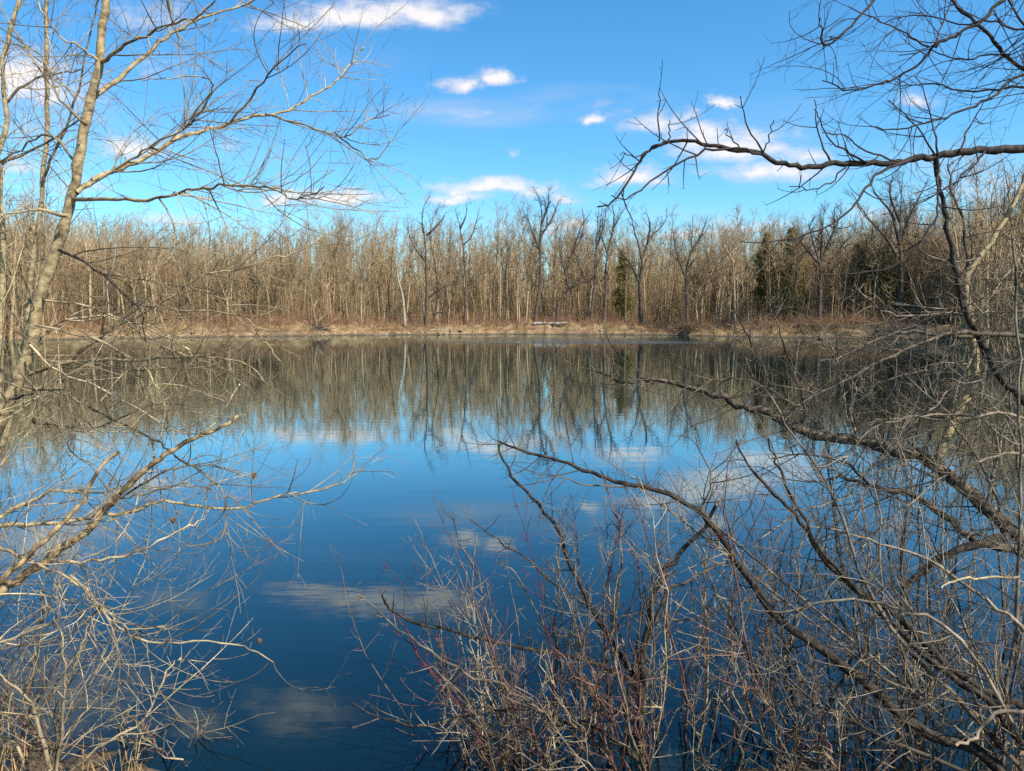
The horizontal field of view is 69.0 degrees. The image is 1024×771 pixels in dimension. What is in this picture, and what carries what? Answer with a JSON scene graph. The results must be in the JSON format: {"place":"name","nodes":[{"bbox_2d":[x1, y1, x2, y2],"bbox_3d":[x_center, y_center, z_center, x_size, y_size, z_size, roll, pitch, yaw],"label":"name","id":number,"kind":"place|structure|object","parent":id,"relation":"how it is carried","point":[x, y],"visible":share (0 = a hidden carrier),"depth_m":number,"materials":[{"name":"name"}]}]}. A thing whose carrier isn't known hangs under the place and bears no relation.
{"place":"outdoors","nodes":[
{"label":"outdoors","id":0,"kind":"place"},
{"bbox_2d":[0,334,1023,770],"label":"water","id":1,"kind":"structure","parent":0,"point":[432,404],"depth_m":8.76,"materials":[{"name":"liquid"}]},
{"bbox_2d":[0,319,1023,770],"bbox_3d":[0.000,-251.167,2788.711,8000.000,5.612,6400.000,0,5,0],"label":"ground","id":2,"kind":"structure","parent":0,"point":[478,329],"depth_m":99.66,"materials":[{"name":"soil"}]},
{"bbox_2d":[0,0,136,398],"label":"bare tree","id":3,"kind":"object","parent":2,"relation":"on","point":[6,100],"visible":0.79,"depth_m":5.08,"materials":[{"name":"beige plant"}]},
{"bbox_2d":[0,699,148,770],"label":"bank grass","id":4,"kind":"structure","parent":2,"relation":"on","point":[26,754],"depth_m":4.17,"materials":[{"name":"plant"}]},
{"bbox_2d":[56,245,103,324],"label":"bare tree","id":5,"kind":"object","parent":2,"relation":"on","point":[68,285],"visible":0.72,"depth_m":93.99,"materials":[{"name":"plant"}]},
{"bbox_2d":[72,220,96,325],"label":"bare tree","id":6,"kind":"object","parent":2,"relation":"on","point":[88,269],"visible":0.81,"depth_m":94.19,"materials":[{"name":"brown wood"}]},
{"bbox_2d":[0,0,182,465],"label":"bare tree","id":7,"kind":"object","parent":2,"relation":"on","point":[36,239],"visible":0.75,"depth_m":5.63,"materials":[{"name":"beige plant"}]},
{"bbox_2d":[77,209,136,322],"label":"bare tree","id":8,"kind":"object","parent":2,"relation":"on","point":[108,250],"visible":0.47,"depth_m":101.64,"materials":[{"name":"brown wood"}]},
{"bbox_2d":[0,373,224,770],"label":"shrub","id":9,"kind":"object","parent":2,"relation":"on","point":[42,621],"visible":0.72,"depth_m":4.20,"materials":[{"name":"plant"}]},
{"bbox_2d":[100,228,136,315],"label":"bare tree","id":10,"kind":"object","parent":2,"relation":"on","point":[108,261],"visible":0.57,"depth_m":97.40,"materials":[{"name":"brown wood"}]},
{"bbox_2d":[104,218,133,323],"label":"bare tree","id":11,"kind":"object","parent":2,"relation":"on","point":[119,244],"visible":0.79,"depth_m":95.86,"materials":[{"name":"brown wood"}]},
{"bbox_2d":[107,212,155,314],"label":"bare tree","id":12,"kind":"object","parent":2,"relation":"on","point":[130,269],"visible":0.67,"depth_m":99.45,"materials":[{"name":"brown wood"}]},
{"bbox_2d":[3,690,274,766],"bbox_3d":[-2.266,1.966,4.224,1.738,0.605,0.643,0,5,0],"label":"shrub","id":13,"kind":"object","parent":2,"relation":"on","point":[146,738],"visible":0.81,"depth_m":4.31,"materials":[{"name":"plant"}]},
{"bbox_2d":[126,230,158,324],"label":"bare tree","id":14,"kind":"object","parent":2,"relation":"on","point":[144,265],"visible":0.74,"depth_m":99.17,"materials":[{"name":"brown wood"}]},
{"bbox_2d":[122,206,182,323],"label":"bare tree","id":15,"kind":"object","parent":2,"relation":"on","point":[142,249],"visible":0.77,"depth_m":101.15,"materials":[{"name":"brown wood"}]},
{"bbox_2d":[141,217,199,322],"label":"bare tree","id":16,"kind":"object","parent":2,"relation":"on","point":[178,256],"visible":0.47,"depth_m":109.75,"materials":[{"name":"brown wood"}]},
{"bbox_2d":[0,530,348,770],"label":"shrub","id":17,"kind":"object","parent":2,"relation":"on","point":[58,750],"visible":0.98,"depth_m":3.81,"materials":[{"name":"plant"}]},
{"bbox_2d":[175,240,204,324],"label":"bare tree","id":18,"kind":"object","parent":2,"relation":"on","point":[190,289],"visible":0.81,"depth_m":103.28,"materials":[{"name":"plant"}]},
{"bbox_2d":[0,354,409,685],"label":"broken tree","id":19,"kind":"object","parent":2,"relation":"on","point":[5,584],"visible":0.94,"depth_m":4.00,"materials":[{"name":"brown plant"}]},
{"bbox_2d":[0,0,431,638],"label":"bare tree","id":20,"kind":"object","parent":2,"relation":"on","point":[76,186],"visible":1,"depth_m":4.33,"materials":[{"name":"beige plant"}]},
{"bbox_2d":[204,239,229,323],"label":"bare tree","id":21,"kind":"object","parent":2,"relation":"on","point":[216,293],"visible":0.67,"depth_m":107.92,"materials":[{"name":"plant"}]},
{"bbox_2d":[199,226,252,323],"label":"bare tree","id":22,"kind":"object","parent":2,"relation":"on","point":[224,284],"visible":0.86,"depth_m":107.37,"materials":[{"name":"brown wood"}]},
{"bbox_2d":[225,207,287,323],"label":"bare tree","id":23,"kind":"object","parent":2,"relation":"on","point":[258,291],"visible":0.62,"depth_m":113.85,"materials":[{"name":"brown wood"}]},
{"bbox_2d":[262,209,311,319],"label":"bare tree","id":24,"kind":"object","parent":2,"relation":"on","point":[281,259],"visible":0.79,"depth_m":112.92,"materials":[{"name":"brown wood"}]},
{"bbox_2d":[261,226,312,317],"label":"bare tree","id":25,"kind":"object","parent":2,"relation":"on","point":[295,272],"visible":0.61,"depth_m":116.09,"materials":[{"name":"brown wood"}]},
{"bbox_2d":[297,239,334,325],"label":"bare tree","id":26,"kind":"object","parent":2,"relation":"on","point":[311,300],"visible":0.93,"depth_m":107.03,"materials":[{"name":"plant"}]},
{"bbox_2d":[313,234,347,321],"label":"bare tree","id":27,"kind":"object","parent":2,"relation":"on","point":[333,281],"visible":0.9,"depth_m":113.16,"materials":[{"name":"brown wood"}]},
{"bbox_2d":[296,193,365,311],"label":"bare tree","id":28,"kind":"object","parent":2,"relation":"on","point":[344,241],"visible":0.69,"depth_m":127.44,"materials":[{"name":"brown wood"}]},
{"bbox_2d":[307,223,364,314],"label":"bare tree","id":29,"kind":"object","parent":2,"relation":"on","point":[329,250],"visible":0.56,"depth_m":126.61,"materials":[{"name":"brown wood"}]},
{"bbox_2d":[335,241,358,318],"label":"bare tree","id":30,"kind":"object","parent":2,"relation":"on","point":[342,273],"visible":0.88,"depth_m":115.38,"materials":[{"name":"plant"}]},
{"bbox_2d":[370,212,381,319],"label":"bare tree","id":31,"kind":"object","parent":2,"relation":"on","point":[373,238],"visible":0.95,"depth_m":118.62,"materials":[{"name":"brown wood"}]},
{"bbox_2d":[383,213,399,322],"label":"bare tree","id":32,"kind":"object","parent":2,"relation":"on","point":[389,280],"visible":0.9,"depth_m":121.73,"materials":[{"name":"brown wood"}]},
{"bbox_2d":[387,209,410,327],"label":"bare tree","id":33,"kind":"object","parent":2,"relation":"on","point":[402,296],"visible":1,"depth_m":114.34,"materials":[{"name":"brown wood"}]},
{"bbox_2d":[405,218,417,322],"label":"bare tree","id":34,"kind":"object","parent":2,"relation":"on","point":[409,274],"visible":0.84,"depth_m":120.14,"materials":[{"name":"brown wood"}]},
{"bbox_2d":[408,242,444,317],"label":"bare tree","id":35,"kind":"object","parent":2,"relation":"on","point":[420,278],"visible":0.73,"depth_m":119.06,"materials":[{"name":"plant"}]},
{"bbox_2d":[407,218,446,298],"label":"bare tree","id":36,"kind":"object","parent":2,"relation":"on","point":[420,243],"visible":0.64,"depth_m":125.89,"materials":[{"name":"brown wood"}]},
{"bbox_2d":[402,188,456,325],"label":"bare tree","id":37,"kind":"object","parent":2,"relation":"on","point":[437,290],"visible":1,"depth_m":115.67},
{"bbox_2d":[432,214,454,323],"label":"bare tree","id":38,"kind":"object","parent":2,"relation":"on","point":[446,260],"visible":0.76,"depth_m":131.39,"materials":[{"name":"brown wood"}]},
{"bbox_2d":[435,239,469,321],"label":"bare tree","id":39,"kind":"object","parent":2,"relation":"on","point":[455,279],"visible":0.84,"depth_m":127.36,"materials":[{"name":"plant"}]},
{"bbox_2d":[330,484,600,770],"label":"shrub","id":40,"kind":"object","parent":2,"relation":"on","point":[555,659],"visible":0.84,"depth_m":4.23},
{"bbox_2d":[454,219,477,322],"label":"bare tree","id":41,"kind":"object","parent":2,"relation":"on","point":[470,249],"visible":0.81,"depth_m":126.72,"materials":[{"name":"brown wood"}]},
{"bbox_2d":[455,198,483,324],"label":"bare tree","id":42,"kind":"object","parent":2,"relation":"on","point":[465,297],"visible":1,"depth_m":117.28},
{"bbox_2d":[445,224,495,321],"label":"bare tree","id":43,"kind":"object","parent":2,"relation":"on","point":[469,284],"visible":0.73,"depth_m":132.31,"materials":[{"name":"brown wood"}]},
{"bbox_2d":[4,318,953,334],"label":"dry grass","id":44,"kind":"structure","parent":2,"relation":"on","point":[622,329],"depth_m":105.07,"materials":[{"name":"plant"}]},
{"bbox_2d":[483,218,496,322],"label":"bare tree","id":45,"kind":"object","parent":2,"relation":"on","point":[488,241],"visible":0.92,"depth_m":126.93,"materials":[{"name":"brown wood"}]},
{"bbox_2d":[469,243,514,316],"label":"bare tree","id":46,"kind":"object","parent":2,"relation":"on","point":[497,288],"visible":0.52,"depth_m":136.49,"materials":[{"name":"plant"}]},
{"bbox_2d":[488,199,506,318],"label":"bare tree","id":47,"kind":"object","parent":2,"relation":"on","point":[495,273],"visible":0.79,"depth_m":125.34,"materials":[{"name":"brown wood"}]},
{"bbox_2d":[492,200,507,323],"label":"bare tree","id":48,"kind":"object","parent":2,"relation":"on","point":[498,220],"visible":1,"depth_m":121.13,"materials":[{"name":"brown wood"}]},
{"bbox_2d":[495,209,515,321],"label":"bare tree","id":49,"kind":"object","parent":2,"relation":"on","point":[507,261],"visible":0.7,"depth_m":126.72,"materials":[{"name":"brown wood"}]},
{"bbox_2d":[493,215,519,322],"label":"bare tree","id":50,"kind":"object","parent":2,"relation":"on","point":[507,257],"visible":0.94,"depth_m":123.58,"materials":[{"name":"brown wood"}]},
{"bbox_2d":[4,298,1018,335],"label":"undergrowth","id":51,"kind":"object","parent":2,"relation":"on","point":[523,319],"visible":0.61,"depth_m":108.10,"materials":[{"name":"plant"}]},
{"bbox_2d":[3,127,1023,354],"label":"woods","id":52,"kind":"object","parent":2,"relation":"on","point":[353,299],"visible":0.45,"depth_m":120.41,"materials":[{"name":"plant"}]},
{"bbox_2d":[522,209,542,318],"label":"bare tree","id":53,"kind":"object","parent":2,"relation":"on","point":[532,256],"visible":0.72,"depth_m":122.86,"materials":[{"name":"brown wood"}]},
{"bbox_2d":[522,185,567,321],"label":"bare tree","id":54,"kind":"object","parent":2,"relation":"on","point":[539,245],"visible":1,"depth_m":119.46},
{"bbox_2d":[520,191,585,315],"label":"bare tree","id":55,"kind":"object","parent":2,"relation":"on","point":[552,255],"visible":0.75,"depth_m":136.08,"materials":[{"name":"brown wood"}]},
{"bbox_2d":[397,615,713,770],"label":"shrub","id":56,"kind":"object","parent":2,"relation":"on","point":[504,754],"visible":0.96,"depth_m":3.94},
{"bbox_2d":[349,433,765,762],"bbox_3d":[0.336,1.312,4.180,2.346,1.956,1.032,0,5,0],"label":"shrub","id":57,"kind":"object","parent":2,"relation":"on","point":[647,634],"visible":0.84,"depth_m":4.19,"materials":[{"name":"brown plant"}]},
{"bbox_2d":[559,228,581,323],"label":"bare tree","id":58,"kind":"object","parent":2,"relation":"on","point":[570,253],"visible":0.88,"depth_m":120.64,"materials":[{"name":"brown wood"}]},
{"bbox_2d":[552,208,591,320],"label":"bare tree","id":59,"kind":"object","parent":2,"relation":"on","point":[565,273],"visible":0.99,"depth_m":119.60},
{"bbox_2d":[558,220,615,320],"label":"bare tree","id":60,"kind":"object","parent":2,"relation":"on","point":[592,273],"visible":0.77,"depth_m":121.84,"materials":[{"name":"brown wood"}]},
{"bbox_2d":[563,218,614,320],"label":"bare tree","id":61,"kind":"object","parent":2,"relation":"on","point":[584,283],"visible":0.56,"depth_m":125.18,"materials":[{"name":"brown wood"}]},
{"bbox_2d":[589,205,609,320],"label":"bare tree","id":62,"kind":"object","parent":2,"relation":"on","point":[597,241],"visible":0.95,"depth_m":117.85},
{"bbox_2d":[593,199,628,322],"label":"bare tree","id":63,"kind":"object","parent":2,"relation":"on","point":[606,250],"visible":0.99,"depth_m":117.62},
{"bbox_2d":[535,450,706,768],"bbox_3d":[0.624,1.310,4.342,0.986,2.061,1.261,0,5,0],"label":"shrub","id":64,"kind":"object","parent":2,"relation":"on","point":[637,647],"visible":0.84,"depth_m":4.19,"materials":[{"name":"plant"}]},
{"bbox_2d":[610,249,637,319],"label":"cedar tree","id":65,"kind":"object","parent":2,"relation":"on","point":[622,279],"visible":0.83,"depth_m":123.18,"materials":[{"name":"plant"}]},
{"bbox_2d":[611,203,678,326],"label":"bare tree","id":66,"kind":"object","parent":2,"relation":"on","point":[640,283],"visible":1,"depth_m":115.38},
{"bbox_2d":[668,221,686,321],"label":"bare tree","id":67,"kind":"object","parent":2,"relation":"on","point":[674,267],"visible":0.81,"depth_m":119.89,"materials":[{"name":"brown wood"}]},
{"bbox_2d":[659,313,713,332],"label":"brush pile","id":68,"kind":"object","parent":2,"relation":"on","point":[681,328],"visible":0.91,"depth_m":106.75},
{"bbox_2d":[667,214,711,323],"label":"bare tree","id":69,"kind":"object","parent":2,"relation":"on","point":[686,272],"visible":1,"depth_m":110.15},
{"bbox_2d":[677,224,721,322],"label":"bare tree","id":70,"kind":"object","parent":2,"relation":"on","point":[693,284],"visible":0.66,"depth_m":114.41,"materials":[{"name":"brown wood"}]},
{"bbox_2d":[678,218,731,319],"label":"bare tree","id":71,"kind":"object","parent":2,"relation":"on","point":[698,286],"visible":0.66,"depth_m":114.14,"materials":[{"name":"brown wood"}]},
{"bbox_2d":[686,208,746,322],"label":"bare tree","id":72,"kind":"object","parent":2,"relation":"on","point":[709,247],"visible":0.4,"depth_m":123.19,"materials":[{"name":"brown wood"}]},
{"bbox_2d":[703,233,731,322],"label":"bare tree","id":73,"kind":"object","parent":2,"relation":"on","point":[715,281],"visible":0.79,"depth_m":108.96,"materials":[{"name":"brown wood"}]},
{"bbox_2d":[697,215,738,323],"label":"bare tree","id":74,"kind":"object","parent":2,"relation":"on","point":[721,302],"visible":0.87,"depth_m":107.95,"materials":[{"name":"brown wood"}]},
{"bbox_2d":[707,227,744,322],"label":"bare tree","id":75,"kind":"object","parent":2,"relation":"on","point":[718,300],"visible":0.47,"depth_m":113.75,"materials":[{"name":"brown wood"}]},
{"bbox_2d":[717,237,747,322],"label":"bare tree","id":76,"kind":"object","parent":2,"relation":"on","point":[723,264],"visible":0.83,"depth_m":107.64,"materials":[{"name":"plant"}]},
{"bbox_2d":[712,214,764,323],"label":"bare tree","id":77,"kind":"object","parent":2,"relation":"on","point":[748,263],"visible":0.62,"depth_m":109.13,"materials":[{"name":"brown wood"}]},
{"bbox_2d":[715,202,767,325],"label":"bare tree","id":78,"kind":"object","parent":2,"relation":"on","point":[734,248],"visible":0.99,"depth_m":104.11,"materials":[{"name":"brown wood"}]},
{"bbox_2d":[466,346,1023,770],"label":"shrub","id":79,"kind":"object","parent":2,"relation":"on","point":[966,743],"visible":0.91,"depth_m":3.95,"materials":[{"name":"brown plant"}]},
{"bbox_2d":[731,216,776,304],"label":"bare tree","id":80,"kind":"object","parent":2,"relation":"on","point":[749,261],"visible":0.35,"depth_m":117.66,"materials":[{"name":"brown wood"}]},
{"bbox_2d":[651,451,862,770],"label":"shrub","id":81,"kind":"object","parent":2,"relation":"on","point":[707,676],"visible":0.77,"depth_m":4.36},
{"bbox_2d":[747,231,783,317],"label":"cedar tree","id":82,"kind":"object","parent":2,"relation":"on","point":[761,289],"visible":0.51,"depth_m":113.24,"materials":[{"name":"plant"}]},
{"bbox_2d":[760,226,792,322],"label":"bare tree","id":83,"kind":"object","parent":2,"relation":"on","point":[776,272],"visible":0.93,"depth_m":103.68,"materials":[{"name":"brown wood"}]},
{"bbox_2d":[538,127,1023,618],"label":"bare tree","id":84,"kind":"object","parent":2,"relation":"on","point":[975,358],"visible":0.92,"depth_m":4.80,"materials":[{"name":"grey plant"}]},
{"bbox_2d":[768,227,813,317],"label":"cedar tree","id":85,"kind":"object","parent":2,"relation":"on","point":[785,281],"visible":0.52,"depth_m":107.52,"materials":[{"name":"plant"}]},
{"bbox_2d":[771,216,820,322],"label":"bare tree","id":86,"kind":"object","parent":2,"relation":"on","point":[797,269],"visible":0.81,"depth_m":102.78,"materials":[{"name":"brown wood"}]},
{"bbox_2d":[595,0,1023,434],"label":"bare tree","id":87,"kind":"object","parent":2,"relation":"on","point":[934,157],"visible":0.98,"depth_m":4.72,"materials":[{"name":"brown plant"}]},
{"bbox_2d":[806,208,827,321],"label":"bare tree","id":88,"kind":"object","parent":2,"relation":"on","point":[810,272],"visible":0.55,"depth_m":100.54,"materials":[{"name":"brown wood"}]},
{"bbox_2d":[633,421,1003,770],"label":"shrub","id":89,"kind":"object","parent":2,"relation":"on","point":[745,648],"visible":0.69,"depth_m":4.20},
{"bbox_2d":[789,197,856,323],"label":"bare tree","id":90,"kind":"object","parent":2,"relation":"on","point":[819,259],"visible":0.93,"depth_m":97.18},
{"bbox_2d":[663,607,1023,770],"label":"shrub","id":91,"kind":"object","parent":2,"relation":"on","point":[832,765],"visible":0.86,"depth_m":3.79,"materials":[{"name":"plant"}]},
{"bbox_2d":[836,242,875,322],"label":"cedar tree","id":92,"kind":"object","parent":2,"relation":"on","point":[858,268],"visible":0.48,"depth_m":99.84,"materials":[{"name":"plant"}]},
{"bbox_2d":[840,213,877,317],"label":"bare tree","id":93,"kind":"object","parent":2,"relation":"on","point":[854,268],"visible":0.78,"depth_m":98.35,"materials":[{"name":"brown wood"}]},
{"bbox_2d":[854,189,894,321],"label":"bare tree","id":94,"kind":"object","parent":2,"relation":"on","point":[874,278],"visible":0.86,"depth_m":95.58,"materials":[{"name":"brown wood"}]},
{"bbox_2d":[842,172,906,305],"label":"bare tree","id":95,"kind":"object","parent":2,"relation":"on","point":[892,238],"visible":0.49,"depth_m":98.16,"materials":[{"name":"brown wood"}]},
{"bbox_2d":[854,245,910,316],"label":"cedar tree","id":96,"kind":"object","parent":2,"relation":"on","point":[887,278],"visible":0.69,"depth_m":97.06,"materials":[{"name":"plant"}]},
{"bbox_2d":[870,214,898,319],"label":"bare tree","id":97,"kind":"object","parent":2,"relation":"on","point":[881,252],"visible":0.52,"depth_m":97.04,"materials":[{"name":"brown wood"}]},
{"bbox_2d":[843,165,941,320],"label":"bare tree","id":98,"kind":"object","parent":2,"relation":"on","point":[901,270],"visible":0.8,"depth_m":93.66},
{"bbox_2d":[772,368,1023,770],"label":"shrub","id":99,"kind":"object","parent":2,"relation":"on","point":[941,650],"visible":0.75,"depth_m":4.24,"materials":[{"name":"plant"}]},
{"bbox_2d":[783,313,1023,683],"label":"shrub","id":100,"kind":"object","parent":2,"relation":"on","point":[841,566],"visible":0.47,"depth_m":5.32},
{"bbox_2d":[891,224,940,319],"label":"bare tree","id":101,"kind":"object","parent":2,"relation":"on","point":[914,270],"visible":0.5,"depth_m":96.23,"materials":[{"name":"brown wood"}]},
{"bbox_2d":[904,179,962,310],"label":"bare tree","id":102,"kind":"object","parent":2,"relation":"on","point":[933,237],"visible":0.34,"depth_m":93.80,"materials":[{"name":"brown wood"}]},
{"bbox_2d":[917,201,1001,322],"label":"bare tree","id":103,"kind":"object","parent":2,"relation":"on","point":[947,248],"visible":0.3,"depth_m":90.88,"materials":[{"name":"brown wood"}]},
{"bbox_2d":[934,202,1007,324],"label":"bare tree","id":104,"kind":"object","parent":2,"relation":"on","point":[947,270],"visible":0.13,"depth_m":89.44,"materials":[{"name":"brown wood"}]},
{"bbox_2d":[941,241,1023,766],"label":"sapling","id":105,"kind":"object","parent":2,"relation":"on","point":[1016,606],"visible":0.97,"depth_m":3.89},
{"bbox_2d":[964,177,1023,324],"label":"bare tree","id":106,"kind":"object","parent":2,"relation":"on","point":[997,212],"visible":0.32,"depth_m":78.00,"materials":[{"name":"brown wood"}]},
{"bbox_2d":[0,0,1023,313],"label":"sky","id":107,"kind":"structure","parent":0,"point":[523,95],"materials":[{"name":"blue"}]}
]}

